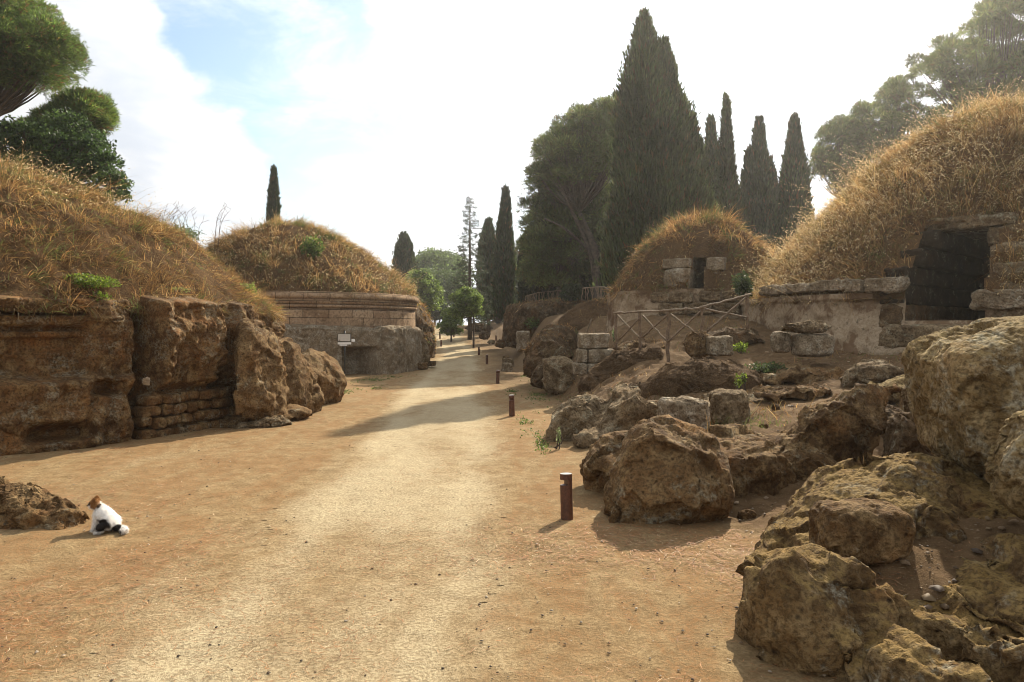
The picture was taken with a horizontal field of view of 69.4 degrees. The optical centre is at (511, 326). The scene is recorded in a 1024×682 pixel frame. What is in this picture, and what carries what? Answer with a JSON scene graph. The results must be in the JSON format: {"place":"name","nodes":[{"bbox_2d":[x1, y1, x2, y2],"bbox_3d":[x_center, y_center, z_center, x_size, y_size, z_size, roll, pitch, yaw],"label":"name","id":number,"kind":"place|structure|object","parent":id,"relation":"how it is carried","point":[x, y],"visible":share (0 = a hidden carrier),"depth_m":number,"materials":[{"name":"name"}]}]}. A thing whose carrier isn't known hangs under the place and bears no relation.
{"place":"outdoors","nodes":[
{"label":"outdoors","id":0,"kind":"place"},
{"bbox_2d":[31,325,511,681],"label":"path","id":1,"kind":"structure","parent":0,"point":[428,398],"depth_m":5.07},
{"bbox_2d":[0,314,1023,681],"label":"ground","id":2,"kind":"structure","parent":0,"point":[324,442],"depth_m":5.70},
{"bbox_2d":[0,476,89,529],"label":"boulder","id":3,"kind":"object","parent":2,"relation":"on","point":[29,505],"visible":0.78,"depth_m":6.29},
{"bbox_2d":[0,0,94,146],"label":"stone pine","id":4,"kind":"object","parent":2,"relation":"on","point":[42,48],"visible":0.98,"depth_m":22.68,"materials":[{"name":"green plant"}]},
{"bbox_2d":[12,85,121,138],"bbox_3d":[-14.513,-3.031,24.111,4.599,10.088,3.216,0,0,32],"label":"stone pine","id":5,"kind":"object","parent":2,"relation":"on","point":[101,112],"visible":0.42,"depth_m":22.96,"materials":[{"name":"green plant"}]},
{"bbox_2d":[0,107,134,203],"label":"broadleaf tree","id":6,"kind":"object","parent":2,"relation":"on","point":[84,144],"visible":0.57,"depth_m":20.99,"materials":[{"name":"green plant"}]},
{"bbox_2d":[87,495,128,534],"bbox_3d":[-3.337,1.565,6.110,0.256,0.309,0.396,0,0,-46],"label":"cat","id":7,"kind":"object","parent":2,"relation":"on","point":[106,517],"visible":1,"depth_m":6.08},
{"bbox_2d":[0,164,346,455],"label":"tumulus tomb","id":8,"kind":"object","parent":2,"relation":"on","point":[177,365],"visible":0.91,"depth_m":11.37,"materials":[{"name":"soil"}]},
{"bbox_2d":[64,273,121,289],"bbox_3d":[-6.328,-0.648,11.051,0.945,0.309,0.691,0,0,0],"label":"leafy plant","id":9,"kind":"object","parent":8,"relation":"on","point":[94,279],"visible":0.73,"depth_m":10.91,"materials":[{"name":"green plant"}]},
{"bbox_2d":[0,138,197,238],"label":"tall grass","id":10,"kind":"structure","parent":8,"relation":"on","point":[47,170],"depth_m":13.81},
{"bbox_2d":[89,290,113,300],"bbox_3d":[-6.046,-0.356,10.904,0.329,0.356,0.326,0,0,0],"label":"leafy plant","id":11,"kind":"object","parent":8,"relation":"on","point":[102,295],"visible":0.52,"depth_m":10.84,"materials":[{"name":"green plant"}]},
{"bbox_2d":[0,146,292,337],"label":"dry grass","id":12,"kind":"structure","parent":8,"relation":"on","point":[166,233],"depth_m":12.28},
{"bbox_2d":[149,202,227,249],"bbox_3d":[-8.096,-2.395,17.388,2.862,1.178,0.991,0,0,-10],"label":"dry stalk clump","id":13,"kind":"object","parent":8,"relation":"on","point":[194,222],"visible":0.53,"depth_m":17.50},
{"bbox_2d":[241,282,258,293],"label":"leafy plant","id":14,"kind":"object","parent":8,"relation":"on","point":[250,286],"visible":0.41,"depth_m":14.74,"materials":[{"name":"green plant"}]},
{"bbox_2d":[171,224,206,240],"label":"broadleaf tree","id":15,"kind":"object","parent":2,"relation":"on","point":[191,233],"visible":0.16,"depth_m":55.30,"materials":[{"name":"green plant"}]},
{"bbox_2d":[227,415,291,428],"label":"boulder","id":16,"kind":"object","parent":2,"relation":"on","point":[274,421],"visible":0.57,"depth_m":12.39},
{"bbox_2d":[265,164,281,221],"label":"cypress","id":17,"kind":"object","parent":2,"relation":"on","point":[273,200],"visible":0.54,"depth_m":45.78,"materials":[{"name":"green plant"}]},
{"bbox_2d":[208,222,422,374],"bbox_3d":[-8.799,-1.070,29.274,10.549,6.040,10.227,0,0,0],"label":"tumulus tomb","id":18,"kind":"object","parent":2,"relation":"on","point":[388,340],"visible":0.41,"depth_m":26.12,"materials":[{"name":"soil"}]},
{"bbox_2d":[195,210,424,309],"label":"dry grass","id":19,"kind":"structure","parent":18,"relation":"on","point":[335,236],"depth_m":27.05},
{"bbox_2d":[299,234,325,259],"bbox_3d":[-7.206,-2.797,26.626,1.060,1.115,0.921,0,0,0],"label":"shrub","id":20,"kind":"object","parent":18,"relation":"on","point":[312,247],"visible":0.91,"depth_m":26.42,"materials":[{"name":"green plant"}]},
{"bbox_2d":[338,331,354,373],"bbox_3d":[-5.356,0.926,23.907,0.551,1.552,0.090,0,0,0],"label":"information panel","id":21,"kind":"object","parent":2,"relation":"on","point":[344,338],"visible":0.94,"depth_m":23.88,"materials":[{"name":"metal"}]},
{"bbox_2d":[391,229,417,278],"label":"cypress","id":22,"kind":"object","parent":2,"relation":"on","point":[403,257],"visible":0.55,"depth_m":65.50,"materials":[{"name":"green plant"}]},
{"bbox_2d":[417,362,427,369],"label":"stone block","id":23,"kind":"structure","parent":2,"relation":"on","point":[422,365],"depth_m":28.61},
{"bbox_2d":[404,268,446,313],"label":"broadleaf tree","id":24,"kind":"object","parent":2,"relation":"on","point":[429,290],"visible":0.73,"depth_m":60.63,"materials":[{"name":"green plant"}]},
{"bbox_2d":[415,303,435,357],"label":"boulder","id":25,"kind":"object","parent":2,"relation":"on","point":[421,324],"visible":0.4,"depth_m":35.08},
{"bbox_2d":[421,336,430,366],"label":"boulder","id":26,"kind":"object","parent":2,"relation":"on","point":[425,353],"visible":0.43,"depth_m":29.46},
{"bbox_2d":[428,300,452,323],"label":"broadleaf tree","id":27,"kind":"object","parent":2,"relation":"on","point":[435,314],"visible":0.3,"depth_m":82.70,"materials":[{"name":"green plant"}]},
{"bbox_2d":[414,246,474,283],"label":"umbrella pine","id":28,"kind":"object","parent":2,"relation":"on","point":[428,258],"visible":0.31,"depth_m":94.91,"materials":[{"name":"green plant"}]},
{"bbox_2d":[418,263,472,324],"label":"broadleaf tree","id":29,"kind":"object","parent":2,"relation":"on","point":[442,276],"visible":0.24,"depth_m":87.57,"materials":[{"name":"green plant"}]},
{"bbox_2d":[435,306,464,341],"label":"broadleaf tree","id":30,"kind":"object","parent":2,"relation":"on","point":[447,325],"visible":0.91,"depth_m":49.39,"materials":[{"name":"green plant"}]},
{"bbox_2d":[344,372,562,454],"bbox_3d":[-1.937,1.125,18.432,6.717,1.218,17.431,0,0,0],"label":"ground cover","id":31,"kind":"object","parent":2,"relation":"on","point":[536,441],"visible":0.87,"depth_m":16.93,"materials":[{"name":"green plant"}]},
{"bbox_2d":[446,285,484,347],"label":"broadleaf tree","id":32,"kind":"object","parent":2,"relation":"on","point":[468,300],"visible":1,"depth_m":43.18,"materials":[{"name":"green plant"}]},
{"bbox_2d":[449,196,492,339],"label":"fir tree","id":33,"kind":"object","parent":2,"relation":"on","point":[468,279],"visible":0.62,"depth_m":51.91,"materials":[{"name":"green plant"}]},
{"bbox_2d":[465,322,492,332],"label":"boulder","id":34,"kind":"object","parent":2,"relation":"on","point":[479,326],"visible":0.59,"depth_m":59.56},
{"bbox_2d":[474,216,494,334],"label":"cypress","id":35,"kind":"object","parent":2,"relation":"on","point":[488,232],"visible":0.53,"depth_m":55.46,"materials":[{"name":"green plant"}]},
{"bbox_2d":[479,331,489,339],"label":"boulder","id":36,"kind":"object","parent":2,"relation":"on","point":[484,335],"visible":1,"depth_m":46.71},
{"bbox_2d":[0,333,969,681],"bbox_3d":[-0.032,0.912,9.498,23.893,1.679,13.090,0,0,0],"label":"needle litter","id":37,"kind":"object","parent":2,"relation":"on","point":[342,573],"visible":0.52,"depth_m":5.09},
{"bbox_2d":[0,364,990,681],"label":"pebble litter","id":38,"kind":"object","parent":2,"relation":"on","point":[414,584],"visible":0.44,"depth_m":4.54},
{"bbox_2d":[475,258,518,323],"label":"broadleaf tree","id":39,"kind":"object","parent":2,"relation":"on","point":[496,320],"visible":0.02,"depth_m":65.29,"materials":[{"name":"green plant"}]},
{"bbox_2d":[490,183,517,326],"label":"cypress","id":40,"kind":"object","parent":2,"relation":"on","point":[504,271],"visible":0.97,"depth_m":49.65,"materials":[{"name":"green plant"}]},
{"bbox_2d":[501,362,512,371],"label":"stone block","id":41,"kind":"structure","parent":2,"relation":"on","point":[506,366],"depth_m":28.00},
{"bbox_2d":[509,395,514,416],"bbox_3d":[-0.004,1.571,14.097,0.108,0.523,0.108,-2,1,-34],"label":"bollard light","id":42,"kind":"object","parent":2,"relation":"on","point":[511,407],"visible":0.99,"depth_m":14.05,"materials":[{"name":"metal"}]},
{"bbox_2d":[516,331,529,351],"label":"stone block","id":43,"kind":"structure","parent":2,"relation":"on","point":[522,339],"depth_m":26.50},
{"bbox_2d":[516,227,531,302],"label":"cypress","id":44,"kind":"object","parent":2,"relation":"on","point":[523,290],"visible":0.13,"depth_m":45.60,"materials":[{"name":"green plant"}]},
{"bbox_2d":[524,317,539,329],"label":"leafy plant","id":45,"kind":"object","parent":2,"relation":"on","point":[532,323],"visible":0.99,"depth_m":33.95,"materials":[{"name":"green plant"}]},
{"bbox_2d":[530,361,543,388],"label":"boulder","id":46,"kind":"object","parent":2,"relation":"on","point":[536,377],"visible":0.29,"depth_m":18.59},
{"bbox_2d":[528,282,548,300],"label":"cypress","id":47,"kind":"object","parent":2,"relation":"on","point":[535,289],"visible":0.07,"depth_m":43.45,"materials":[{"name":"green plant"}]},
{"bbox_2d":[525,290,560,301],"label":"paling fence","id":48,"kind":"object","parent":2,"relation":"on","point":[529,296],"visible":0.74,"depth_m":40.39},
{"bbox_2d":[502,299,585,347],"bbox_3d":[2.062,-0.033,36.026,5.034,2.686,3.813,0,0,-19],"label":"boulder","id":49,"kind":"object","parent":2,"relation":"on","point":[516,317],"visible":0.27,"depth_m":34.43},
{"bbox_2d":[416,297,581,346],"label":"dry grass","id":50,"kind":"structure","parent":49,"relation":"on","point":[433,323],"depth_m":35.39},
{"bbox_2d":[558,283,583,300],"bbox_3d":[2.808,-1.603,35.006,1.246,1.024,1.271,0,0,0],"label":"shrub","id":51,"kind":"object","parent":49,"relation":"on","point":[570,291],"visible":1,"depth_m":34.78,"materials":[{"name":"green plant"}]},
{"bbox_2d":[523,323,577,377],"bbox_3d":[1.216,0.787,20.960,1.423,1.750,2.597,0,0,21],"label":"boulder","id":52,"kind":"object","parent":2,"relation":"on","point":[539,349],"visible":0.6,"depth_m":20.14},
{"bbox_2d":[523,298,605,354],"bbox_3d":[2.098,0.178,23.595,2.213,2.451,7.990,0,0,14],"label":"dry thatch","id":53,"kind":"object","parent":52,"relation":"on","point":[566,325],"visible":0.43,"depth_m":21.48,"materials":[{"name":"brown plant"}]},
{"bbox_2d":[545,285,557,299],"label":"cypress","id":54,"kind":"object","parent":2,"relation":"on","point":[553,290],"visible":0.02,"depth_m":42.53,"materials":[{"name":"green plant"}]},
{"bbox_2d":[541,355,574,394],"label":"boulder","id":55,"kind":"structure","parent":2,"relation":"on","point":[558,377],"depth_m":17.59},
{"bbox_2d":[554,426,562,448],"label":"mullein plant","id":56,"kind":"object","parent":2,"relation":"on","point":[558,437],"visible":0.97,"depth_m":10.29,"materials":[{"name":"green plant"}]},
{"bbox_2d":[509,158,613,297],"bbox_3d":[3.425,-4.973,40.056,7.159,9.392,7.558,0,0,0],"label":"umbrella pine","id":57,"kind":"object","parent":2,"relation":"on","point":[550,251],"visible":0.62,"depth_m":38.08,"materials":[{"name":"green plant"}]},
{"bbox_2d":[560,472,572,519],"bbox_3d":[0.483,1.567,6.554,0.108,0.523,0.108,-1,-2,0],"label":"bollard light","id":58,"kind":"object","parent":2,"relation":"on","point":[566,499],"visible":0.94,"depth_m":6.51,"materials":[{"name":"metal"}]},
{"bbox_2d":[523,88,617,298],"bbox_3d":[3.495,-6.256,37.031,6.247,11.552,7.520,0,0,0],"label":"umbrella pine","id":59,"kind":"object","parent":2,"relation":"on","point":[581,137],"visible":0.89,"depth_m":35.64,"materials":[{"name":"green plant"}]},
{"bbox_2d":[572,362,587,375],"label":"stone block","id":60,"kind":"structure","parent":2,"relation":"on","point":[581,369],"depth_m":16.06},
{"bbox_2d":[576,348,587,363],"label":"stone block","id":61,"kind":"structure","parent":60,"relation":"on","point":[581,355],"depth_m":16.16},
{"bbox_2d":[558,299,607,329],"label":"boulder","id":62,"kind":"object","parent":2,"relation":"on","point":[573,318],"visible":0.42,"depth_m":25.08,"materials":[{"name":"stone"}]},
{"bbox_2d":[581,286,609,305],"bbox_3d":[3.127,-1.058,26.504,0.393,0.895,5.089,0,0,-5],"label":"paling fence","id":63,"kind":"object","parent":62,"relation":"on","point":[601,289],"visible":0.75,"depth_m":27.11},
{"bbox_2d":[586,362,597,372],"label":"stone block","id":64,"kind":"structure","parent":2,"relation":"on","point":[590,365],"depth_m":16.06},
{"bbox_2d":[588,348,614,363],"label":"stone block","id":65,"kind":"structure","parent":64,"relation":"on","point":[597,356],"depth_m":16.10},
{"bbox_2d":[577,333,609,348],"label":"stone block","id":66,"kind":"structure","parent":65,"relation":"on","point":[593,341],"depth_m":16.21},
{"bbox_2d":[579,225,606,300],"bbox_3d":[4.592,-3.032,38.961,2.229,5.061,2.052,0,0,0],"label":"cypress","id":67,"kind":"object","parent":2,"relation":"on","point":[584,283],"visible":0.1,"depth_m":38.52,"materials":[{"name":"green plant"}]},
{"bbox_2d":[597,220,609,298],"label":"cypress","id":68,"kind":"object","parent":2,"relation":"on","point":[605,284],"visible":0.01,"depth_m":35.98,"materials":[{"name":"green plant"}]},
{"bbox_2d":[577,342,663,392],"bbox_3d":[2.313,0.972,15.326,1.904,1.296,1.758,0,0,0],"label":"boulder","id":69,"kind":"object","parent":2,"relation":"on","point":[614,362],"visible":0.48,"depth_m":14.81,"materials":[{"name":"stone"}]},
{"bbox_2d":[613,337,665,350],"bbox_3d":[2.890,0.492,16.200,1.362,0.536,1.470,0,0,10],"label":"bedrock ledge","id":70,"kind":"object","parent":2,"relation":"on","point":[623,344],"visible":0.17,"depth_m":15.88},
{"bbox_2d":[545,383,763,447],"bbox_3d":[2.474,1.381,11.138,3.962,1.031,2.082,0,0,0],"label":"rock outcrop","id":71,"kind":"object","parent":2,"relation":"on","point":[583,419],"visible":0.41,"depth_m":10.91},
{"bbox_2d":[592,6,718,287],"bbox_3d":[5.621,-6.251,28.579,4.525,12.210,4.645,0,0,-41],"label":"cypress","id":72,"kind":"object","parent":2,"relation":"on","point":[659,160],"visible":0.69,"depth_m":27.79,"materials":[{"name":"green plant"}]},
{"bbox_2d":[613,293,751,361],"bbox_3d":[3.276,0.145,14.511,2.702,1.573,0.572,0,0,20],"label":"pole fence","id":73,"kind":"object","parent":2,"relation":"on","point":[667,339],"visible":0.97,"depth_m":14.37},
{"bbox_2d":[656,396,710,429],"bbox_3d":[2.193,1.146,9.541,0.637,0.492,0.514,0,0,-7],"label":"stone block","id":74,"kind":"object","parent":2,"relation":"on","point":[691,410],"depth_m":9.34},
{"bbox_2d":[605,216,774,333],"bbox_3d":[5.307,-1.085,20.520,5.501,3.970,5.358,0,0,0],"label":"tumulus tomb","id":75,"kind":"object","parent":2,"relation":"on","point":[697,294],"visible":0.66,"depth_m":18.79,"materials":[{"name":"soil"}]},
{"bbox_2d":[599,199,778,308],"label":"dry grass","id":76,"kind":"structure","parent":75,"relation":"on","point":[716,217],"depth_m":19.57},
{"bbox_2d":[730,270,754,298],"bbox_3d":[5.051,-0.898,16.197,0.513,0.685,0.708,0,0,0],"label":"shrub","id":77,"kind":"object","parent":75,"relation":"on","point":[743,287],"visible":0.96,"depth_m":16.09,"materials":[{"name":"green plant"}]},
{"bbox_2d":[638,356,766,398],"bbox_3d":[3.362,1.087,12.708,2.009,1.143,1.927,0,0,-44],"label":"boulder","id":78,"kind":"object","parent":2,"relation":"on","point":[695,375],"visible":0.47,"depth_m":12.15,"materials":[{"name":"stone"}]},
{"bbox_2d":[683,330,709,357],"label":"boulder","id":79,"kind":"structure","parent":78,"relation":"on","point":[694,343],"depth_m":13.41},
{"bbox_2d":[705,335,733,355],"bbox_3d":[3.731,0.356,13.421,0.495,0.389,0.488,0,0,-9],"label":"stone block","id":80,"kind":"object","parent":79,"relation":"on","point":[721,345],"depth_m":13.21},
{"bbox_2d":[733,341,748,353],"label":"leafy plant","id":81,"kind":"object","parent":78,"relation":"on","point":[742,346],"visible":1,"depth_m":12.97,"materials":[{"name":"green plant"}]},
{"bbox_2d":[704,112,718,200],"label":"cypress","id":82,"kind":"object","parent":2,"relation":"on","point":[711,136],"visible":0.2,"depth_m":36.74,"materials":[{"name":"green plant"}]},
{"bbox_2d":[556,316,901,448],"bbox_3d":[10.338,0.437,17.451,19.113,2.651,17.145,0,0,0],"label":"dry tuft cover","id":83,"kind":"object","parent":2,"relation":"on","point":[760,406],"visible":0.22,"depth_m":10.69,"materials":[{"name":"brown plant"}]},
{"bbox_2d":[708,388,750,423],"bbox_3d":[2.877,1.088,9.803,0.522,0.515,0.467,0,0,9],"label":"stone block","id":84,"kind":"object","parent":2,"relation":"on","point":[724,403],"depth_m":9.61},
{"bbox_2d":[714,90,745,226],"bbox_3d":[9.731,-5.559,33.176,1.644,10.083,1.799,0,0,0],"label":"cypress","id":85,"kind":"object","parent":2,"relation":"on","point":[729,196],"visible":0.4,"depth_m":32.76,"materials":[{"name":"green plant"}]},
{"bbox_2d":[694,327,765,347],"bbox_3d":[4.439,0.287,15.688,1.791,0.555,1.501,0,0,0],"label":"bedrock ledge","id":86,"kind":"object","parent":2,"relation":"on","point":[745,336],"visible":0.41,"depth_m":15.10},
{"bbox_2d":[734,373,742,389],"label":"leafy plant","id":87,"kind":"object","parent":2,"relation":"on","point":[740,383],"visible":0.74,"depth_m":11.19,"materials":[{"name":"green plant"}]},
{"bbox_2d":[579,383,900,524],"bbox_3d":[2.415,1.342,7.365,3.402,1.498,2.387,0,0,0],"label":"rock outcrop","id":88,"kind":"object","parent":2,"relation":"on","point":[667,469],"visible":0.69,"depth_m":7.04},
{"bbox_2d":[737,509,756,519],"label":"loose stone","id":89,"kind":"object","parent":2,"relation":"on","point":[746,514],"visible":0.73,"depth_m":6.55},
{"bbox_2d":[739,115,787,255],"bbox_3d":[13.070,-6.057,39.086,3.036,10.392,2.175,0,0,0],"label":"cypress","id":90,"kind":"object","parent":2,"relation":"on","point":[762,201],"visible":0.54,"depth_m":38.53,"materials":[{"name":"green plant"}]},
{"bbox_2d":[770,331,790,352],"bbox_3d":[4.785,0.285,13.177,0.316,0.407,0.379,0,0,0],"label":"stone block","id":91,"kind":"object","parent":2,"relation":"on","point":[780,341],"depth_m":13.02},
{"bbox_2d":[557,320,1023,676],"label":"bank pebbles","id":92,"kind":"object","parent":2,"relation":"on","point":[930,597],"visible":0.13,"depth_m":4.18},
{"bbox_2d":[751,381,832,401],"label":"boulder","id":93,"kind":"object","parent":2,"relation":"on","point":[810,390],"visible":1,"depth_m":10.67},
{"bbox_2d":[778,111,815,243],"bbox_3d":[15.342,-6.300,40.004,2.380,10.808,2.114,0,0,-27],"label":"cypress","id":94,"kind":"object","parent":2,"relation":"on","point":[794,169],"visible":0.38,"depth_m":39.55,"materials":[{"name":"green plant"}]},
{"bbox_2d":[755,362,844,385],"bbox_3d":[4.782,0.819,12.642,1.591,0.408,1.428,0,0,0],"label":"bedrock ledge","id":95,"kind":"object","parent":2,"relation":"on","point":[796,373],"visible":0.73,"depth_m":12.11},
{"bbox_2d":[745,361,787,372],"bbox_3d":[4.386,0.708,12.593,0.703,0.246,0.794,0,0,-23],"label":"leafy plant","id":96,"kind":"object","parent":95,"relation":"on","point":[771,368],"visible":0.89,"depth_m":12.51,"materials":[{"name":"green plant"}]},
{"bbox_2d":[791,333,834,356],"bbox_3d":[5.250,0.335,12.924,0.650,0.430,0.498,0,0,0],"label":"stone block","id":97,"kind":"object","parent":2,"relation":"on","point":[811,345],"depth_m":12.70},
{"bbox_2d":[779,319,831,333],"bbox_3d":[5.120,0.012,12.856,0.861,0.258,0.521,0,0,0],"label":"slab","id":98,"kind":"object","parent":97,"relation":"on","point":[811,326],"depth_m":12.71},
{"bbox_2d":[808,112,879,196],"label":"umbrella pine","id":99,"kind":"object","parent":2,"relation":"on","point":[838,127],"visible":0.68,"depth_m":48.12,"materials":[{"name":"green plant"}]},
{"bbox_2d":[839,359,904,387],"bbox_3d":[5.721,0.799,11.245,1.467,0.594,0.938,0,0,0],"label":"boulder","id":100,"kind":"object","parent":2,"relation":"on","point":[864,371],"visible":0.49,"depth_m":10.95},
{"bbox_2d":[735,451,1023,681],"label":"rock outcrop","id":101,"kind":"object","parent":2,"relation":"on","point":[806,607],"visible":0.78,"depth_m":3.71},
{"bbox_2d":[808,497,915,565],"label":"boulder","id":102,"kind":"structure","parent":101,"relation":"on","point":[866,531],"depth_m":4.22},
{"bbox_2d":[901,315,1023,478],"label":"boulder","id":103,"kind":"object","parent":101,"relation":"on","point":[964,385],"visible":0.78,"depth_m":5.01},
{"bbox_2d":[984,410,1023,519],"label":"boulder","id":104,"kind":"object","parent":101,"relation":"on","point":[1004,471],"visible":1,"depth_m":4.12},
{"bbox_2d":[739,104,1023,354],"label":"tumulus tomb","id":105,"kind":"object","parent":2,"relation":"on","point":[937,279],"visible":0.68,"depth_m":14.14,"materials":[{"name":"soil"}]},
{"bbox_2d":[704,73,1023,308],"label":"wild oats","id":106,"kind":"object","parent":105,"relation":"on","point":[863,202],"visible":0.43,"depth_m":15.93,"materials":[{"name":"yellow plant"}]},
{"bbox_2d":[749,78,1023,324],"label":"dry grass","id":107,"kind":"structure","parent":105,"relation":"on","point":[923,134],"depth_m":15.41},
{"bbox_2d":[782,96,1023,310],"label":"dry thatch","id":108,"kind":"object","parent":105,"relation":"on","point":[970,182],"visible":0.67,"depth_m":14.76,"materials":[{"name":"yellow plant"}]},
{"bbox_2d":[867,375,904,402],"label":"boulder","id":109,"kind":"object","parent":2,"relation":"on","point":[898,381],"visible":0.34,"depth_m":9.29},
{"bbox_2d":[881,404,901,433],"bbox_3d":[4.366,1.151,8.621,0.718,0.445,0.834,0,0,0],"label":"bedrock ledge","id":110,"kind":"object","parent":2,"relation":"on","point":[891,410],"visible":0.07,"depth_m":8.48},
{"bbox_2d":[847,73,957,160],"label":"umbrella pine","id":111,"kind":"object","parent":2,"relation":"on","point":[896,92],"visible":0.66,"depth_m":46.20,"materials":[{"name":"green plant"}]},
{"bbox_2d":[899,387,909,411],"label":"boulder","id":112,"kind":"object","parent":2,"relation":"on","point":[903,400],"visible":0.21,"depth_m":8.39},
{"bbox_2d":[882,411,933,456],"bbox_3d":[3.750,1.183,6.981,0.448,0.788,0.701,0,0,19],"label":"boulder","id":113,"kind":"object","parent":2,"relation":"on","point":[900,436],"visible":0.51,"depth_m":6.88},
{"bbox_2d":[902,0,1023,114],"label":"umbrella pine","id":114,"kind":"object","parent":2,"relation":"on","point":[993,23],"visible":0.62,"depth_m":43.47,"materials":[{"name":"green plant"}]},
{"bbox_2d":[0,0,1023,324],"label":"sky","id":115,"kind":"structure","parent":0,"point":[377,119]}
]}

